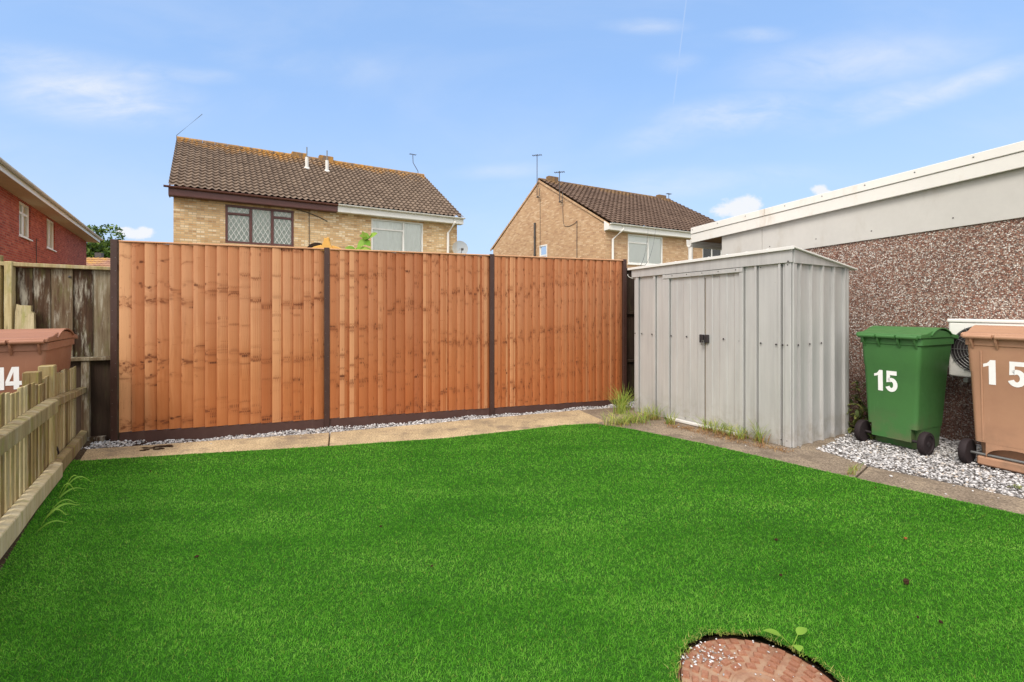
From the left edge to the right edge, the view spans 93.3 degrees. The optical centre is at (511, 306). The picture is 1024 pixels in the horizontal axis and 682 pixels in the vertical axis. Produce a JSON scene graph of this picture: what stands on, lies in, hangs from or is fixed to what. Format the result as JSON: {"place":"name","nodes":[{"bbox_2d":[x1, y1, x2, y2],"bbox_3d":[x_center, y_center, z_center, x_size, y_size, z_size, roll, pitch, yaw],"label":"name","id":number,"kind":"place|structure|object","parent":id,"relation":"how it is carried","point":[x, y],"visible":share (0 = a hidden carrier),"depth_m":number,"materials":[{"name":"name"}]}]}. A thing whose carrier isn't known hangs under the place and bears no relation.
{"place":"outdoors","nodes":[
{"label":"outdoors","id":0,"kind":"place"},
{"bbox_2d":[0,441,91,569],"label":"earth","id":1,"kind":"structure","parent":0,"point":[80,453],"depth_m":2.70,"materials":[{"name":"brown soil"}]},
{"bbox_2d":[0,328,77,453],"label":"wheelie bin","id":2,"kind":"object","parent":1,"relation":"on","point":[22,350],"visible":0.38,"depth_m":3.58,"materials":[{"name":"brown plastic"}]},
{"bbox_2d":[0,364,86,558],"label":"picket fence","id":3,"kind":"object","parent":1,"relation":"on","point":[37,418],"visible":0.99,"depth_m":3.05,"materials":[{"name":"beige wood"}]},
{"bbox_2d":[0,255,109,446],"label":"old fence","id":4,"kind":"object","parent":1,"relation":"on","point":[75,299],"visible":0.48,"depth_m":4.54,"materials":[{"name":"wood"}]},
{"bbox_2d":[0,157,102,268],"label":"brick house","id":5,"kind":"structure","parent":0,"point":[38,225],"depth_m":15.98,"materials":[{"name":"red brick"}]},
{"bbox_2d":[19,201,32,241],"bbox_3d":[-15.580,-2.730,15.418,0.165,1.140,1.400,0,0,-34],"label":"window","id":6,"kind":"structure","parent":5,"relation":"in","point":[23,209],"depth_m":15.67,"materials":[{"name":"white plastic"}]},
{"bbox_2d":[46,219,56,251],"bbox_3d":[-17.541,-2.720,18.341,0.165,1.160,1.420,0,0,-34],"label":"window","id":7,"kind":"structure","parent":5,"relation":"in","point":[49,223],"depth_m":18.36,"materials":[{"name":"white plastic"}]},
{"bbox_2d":[86,253,109,266],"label":"brick wall","id":8,"kind":"structure","parent":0,"point":[99,259],"depth_m":30.93,"materials":[{"name":"orange brick"}]},
{"bbox_2d":[80,433,328,460],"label":"path","id":9,"kind":"structure","parent":0,"point":[286,441],"depth_m":4.36,"materials":[{"name":"concrete"}]},
{"bbox_2d":[139,445,173,450],"bbox_3d":[-3.164,1.254,4.301,0.258,0.011,0.124,0,0,-18],"label":"dirt smear","id":10,"kind":"object","parent":9,"relation":"on","point":[144,449],"visible":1,"depth_m":4.30,"materials":[{"name":"soil"}]},
{"bbox_2d":[163,114,467,253],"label":"semi detached house","id":11,"kind":"structure","parent":0,"point":[223,193],"depth_m":18.79,"materials":[{"name":"brick"}]},
{"bbox_2d":[225,204,293,246],"bbox_3d":[-8.997,-2.875,17.290,2.174,1.330,0.070,0,0,-32],"label":"window","id":12,"kind":"structure","parent":11,"relation":"in","point":[243,224],"depth_m":17.28,"materials":[{"name":"glass"}]},
{"bbox_2d":[371,218,422,253],"bbox_3d":[-4.726,-2.850,19.960,2.193,1.380,0.078,0,0,-32],"label":"window","id":13,"kind":"structure","parent":11,"relation":"in","point":[391,235],"depth_m":19.97,"materials":[{"name":"white plastic"}]},
{"bbox_2d":[82,401,633,448],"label":"gravel","id":14,"kind":"structure","parent":0,"point":[101,444],"depth_m":5.00,"materials":[{"name":"grey gravel"}]},
{"bbox_2d":[329,410,602,445],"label":"path","id":15,"kind":"structure","parent":0,"point":[451,429],"depth_m":5.00,"materials":[{"name":"concrete"}]},
{"bbox_2d":[0,356,1023,681],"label":"ground","id":16,"kind":"structure","parent":0,"point":[761,639],"depth_m":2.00,"materials":[{"name":"green plant"}]},
{"bbox_2d":[38,475,92,530],"bbox_3d":[-2.782,1.192,3.046,0.170,0.119,0.781,0,0,-34],"label":"grass tuft","id":17,"kind":"object","parent":16,"relation":"on","point":[53,509],"visible":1,"depth_m":2.96,"materials":[{"name":"green plant"}]},
{"bbox_2d":[83,223,125,257],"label":"tree","id":18,"kind":"object","parent":16,"relation":"on","point":[102,246],"visible":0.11,"depth_m":40.47,"materials":[{"name":"green plant"}]},
{"bbox_2d":[307,237,340,248],"bbox_3d":[-2.703,0.151,7.110,0.616,2.319,0.220,0,0,0],"label":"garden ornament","id":19,"kind":"object","parent":16,"relation":"on","point":[326,243],"visible":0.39,"depth_m":7.03,"materials":[{"name":"orange"}]},
{"bbox_2d":[345,231,376,251],"bbox_3d":[-2.274,0.091,7.360,0.508,2.439,0.452,0,0,0],"label":"leafy plant","id":20,"kind":"object","parent":16,"relation":"on","point":[364,240],"visible":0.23,"depth_m":7.26,"materials":[{"name":"green plant"}]},
{"bbox_2d":[110,239,626,447],"bbox_3d":[-1.113,0.372,5.454,5.563,1.996,0.083,0,0,-20],"label":"timber fence","id":21,"kind":"object","parent":16,"relation":"on","point":[209,341],"visible":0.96,"depth_m":5.18,"materials":[{"name":"brown wood"}]},
{"bbox_2d":[627,270,633,398],"bbox_3d":[2.752,0.360,6.907,2.628,1.760,0.050,0,0,-20],"label":"old fence","id":22,"kind":"object","parent":16,"relation":"on","point":[630,333],"visible":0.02,"depth_m":6.49,"materials":[{"name":"black wood"}]},
{"bbox_2d":[663,624,850,681],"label":"dry turf edge","id":23,"kind":"object","parent":16,"relation":"on","point":[759,630],"visible":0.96,"depth_m":1.78,"materials":[{"name":"green plant"}]},
{"bbox_2d":[763,627,806,651],"bbox_3d":[1.032,1.238,1.784,0.176,0.047,0.109,0,0,0],"label":"seedling","id":24,"kind":"object","parent":16,"relation":"on","point":[801,631],"visible":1,"depth_m":1.81,"materials":[{"name":"green plant"}]},
{"bbox_2d":[686,141,1023,443],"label":"garage","id":25,"kind":"structure","parent":16,"relation":"on","point":[937,245],"depth_m":4.77,"materials":[{"name":"stone"}]},
{"bbox_2d":[947,319,1023,381],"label":"heat pump","id":26,"kind":"object","parent":25,"relation":"attached to","point":[959,362],"visible":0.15,"depth_m":4.33,"materials":[{"name":"white plastic"}]},
{"bbox_2d":[903,578,909,584],"bbox_3d":[1.778,1.239,2.179,0.023,0.022,0.037,0,0,45],"label":"soil clod","id":27,"kind":"object","parent":16,"relation":"on","point":[905,580],"visible":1,"depth_m":2.17,"materials":[{"name":"brown soil"}]},
{"bbox_2d":[0,0,1023,255],"label":"sky","id":28,"kind":"structure","parent":0,"point":[726,108],"materials":[{"name":"blue"}]},
{"bbox_2d":[490,154,721,267],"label":"semi detached house","id":29,"kind":"structure","parent":0,"point":[553,216],"depth_m":25.70,"materials":[{"name":"beige brick"}]},
{"bbox_2d":[539,244,546,256],"bbox_3d":[1.773,-2.755,27.111,0.411,1.430,0.710,0,0,-2],"label":"window","id":30,"kind":"structure","parent":29,"relation":"in","point":[542,248],"depth_m":27.14,"materials":[{"name":"white glass"}]},
{"bbox_2d":[627,234,661,265],"bbox_3d":[6.596,-2.775,23.910,2.434,1.490,0.130,0,0,-30],"label":"window","id":31,"kind":"structure","parent":29,"relation":"in","point":[637,246],"depth_m":23.89,"materials":[{"name":"white plastic"}]},
{"bbox_2d":[703,248,721,257],"bbox_3d":[11.138,-2.800,26.797,2.280,1.440,0.440,0,0,-30],"label":"window","id":32,"kind":"structure","parent":29,"relation":"in","point":[706,252],"depth_m":26.97,"materials":[{"name":"white plastic"}]},
{"bbox_2d":[580,407,866,477],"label":"path","id":33,"kind":"structure","parent":0,"point":[810,455],"depth_m":4.39,"materials":[{"name":"brown concrete"}]},
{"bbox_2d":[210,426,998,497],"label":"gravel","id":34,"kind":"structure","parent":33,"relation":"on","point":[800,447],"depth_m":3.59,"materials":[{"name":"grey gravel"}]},
{"bbox_2d":[601,385,637,414],"bbox_3d":[1.322,1.087,5.788,0.652,0.346,0.863,0,0,0],"label":"grass tuft","id":35,"kind":"object","parent":33,"relation":"on","point":[621,403],"visible":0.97,"depth_m":5.74,"materials":[{"name":"green plant"}]},
{"bbox_2d":[599,406,661,427],"bbox_3d":[1.250,1.181,5.250,0.831,0.159,0.634,0,0,-11],"label":"grass tuft","id":36,"kind":"object","parent":33,"relation":"on","point":[635,420],"visible":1,"depth_m":5.22,"materials":[{"name":"green plant"}]},
{"bbox_2d":[634,404,666,419],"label":"grass tuft","id":37,"kind":"object","parent":33,"relation":"on","point":[656,417],"visible":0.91,"depth_m":5.41,"materials":[{"name":"green plant"}]},
{"bbox_2d":[662,411,677,424],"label":"grass tuft","id":38,"kind":"object","parent":33,"relation":"on","point":[669,421],"visible":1,"depth_m":5.19,"materials":[{"name":"green plant"}]},
{"bbox_2d":[684,414,755,439],"bbox_3d":[2.117,1.177,4.815,0.567,0.166,0.822,0,0,-19],"label":"grass tuft","id":39,"kind":"object","parent":33,"relation":"on","point":[727,433],"visible":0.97,"depth_m":4.77,"materials":[{"name":"green plant"}]},
{"bbox_2d":[666,424,792,451],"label":"dry litter","id":40,"kind":"object","parent":33,"relation":"on","point":[698,430],"visible":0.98,"depth_m":4.62,"materials":[{"name":"beige plant"}]},
{"bbox_2d":[627,246,857,447],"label":"garden shed","id":41,"kind":"structure","parent":33,"relation":"on","point":[760,338],"depth_m":4.73,"materials":[{"name":"grey metal"}]},
{"bbox_2d":[628,229,655,278],"bbox_3d":[3.976,-2.017,14.117,0.344,3.360,17.212,0,0,17],"label":"overhead cable","id":42,"kind":"object","parent":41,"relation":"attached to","point":[644,255],"visible":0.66,"depth_m":13.35,"materials":[{"name":"metal"}]},
{"bbox_2d":[671,276,704,422],"bbox_3d":[1.879,0.443,5.217,0.058,1.565,0.426,0,0,-36],"label":"door","id":43,"kind":"structure","parent":41,"relation":"in","point":[687,293],"depth_m":5.21,"materials":[{"name":"grey metal"}]},
{"bbox_2d":[704,272,738,430],"bbox_3d":[2.124,0.438,4.869,0.040,1.575,0.406,0,0,-36],"label":"door","id":44,"kind":"structure","parent":41,"relation":"in","point":[722,291],"depth_m":4.88,"materials":[{"name":"grey metal"}]},
{"bbox_2d":[743,418,774,444],"bbox_3d":[2.342,1.135,4.465,0.493,0.249,0.454,0,0,36],"label":"grass tuft","id":45,"kind":"object","parent":33,"relation":"on","point":[759,440],"visible":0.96,"depth_m":4.49,"materials":[{"name":"green plant"}]},
{"bbox_2d":[843,462,862,474],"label":"grass tuft","id":46,"kind":"object","parent":33,"relation":"on","point":[850,468],"visible":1,"depth_m":3.64,"materials":[{"name":"green plant"}]},
{"bbox_2d":[680,636,839,681],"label":"earth","id":47,"kind":"structure","parent":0,"point":[821,670],"depth_m":1.86,"materials":[{"name":"black soil"}]},
{"bbox_2d":[678,638,832,681],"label":"manhole cover","id":48,"kind":"object","parent":47,"relation":"on","point":[752,658],"visible":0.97,"depth_m":1.71,"materials":[{"name":"brick"}]},
{"bbox_2d":[681,638,821,680],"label":"gravel","id":49,"kind":"structure","parent":48,"relation":"on","point":[710,661],"depth_m":1.75,"materials":[{"name":"gravel"}]},
{"bbox_2d":[816,424,1023,498],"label":"gravel","id":50,"kind":"structure","parent":0,"point":[936,454],"depth_m":3.88,"materials":[{"name":"white gravel"}]},
{"bbox_2d":[847,380,875,439],"bbox_3d":[3.462,0.989,4.685,0.420,0.594,0.452,0,0,0],"label":"wall weed","id":51,"kind":"object","parent":50,"relation":"on","point":[858,413],"depth_m":4.75,"materials":[{"name":"green plant"}]},
{"bbox_2d":[854,326,958,455],"bbox_3d":[3.594,0.721,4.409,0.673,1.079,0.544,0,0,-26],"label":"wheelie bin","id":52,"kind":"object","parent":50,"relation":"on","point":[906,369],"visible":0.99,"depth_m":4.25,"materials":[{"name":"green plastic"}]},
{"bbox_2d":[958,325,1023,473],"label":"wheelie bin","id":53,"kind":"object","parent":50,"relation":"on","point":[996,359],"visible":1,"depth_m":3.71,"materials":[{"name":"brown plastic"}]},
{"bbox_2d":[857,467,1023,513],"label":"path","id":54,"kind":"structure","parent":0,"point":[961,493],"depth_m":3.34,"materials":[{"name":"brown concrete"}]}
]}

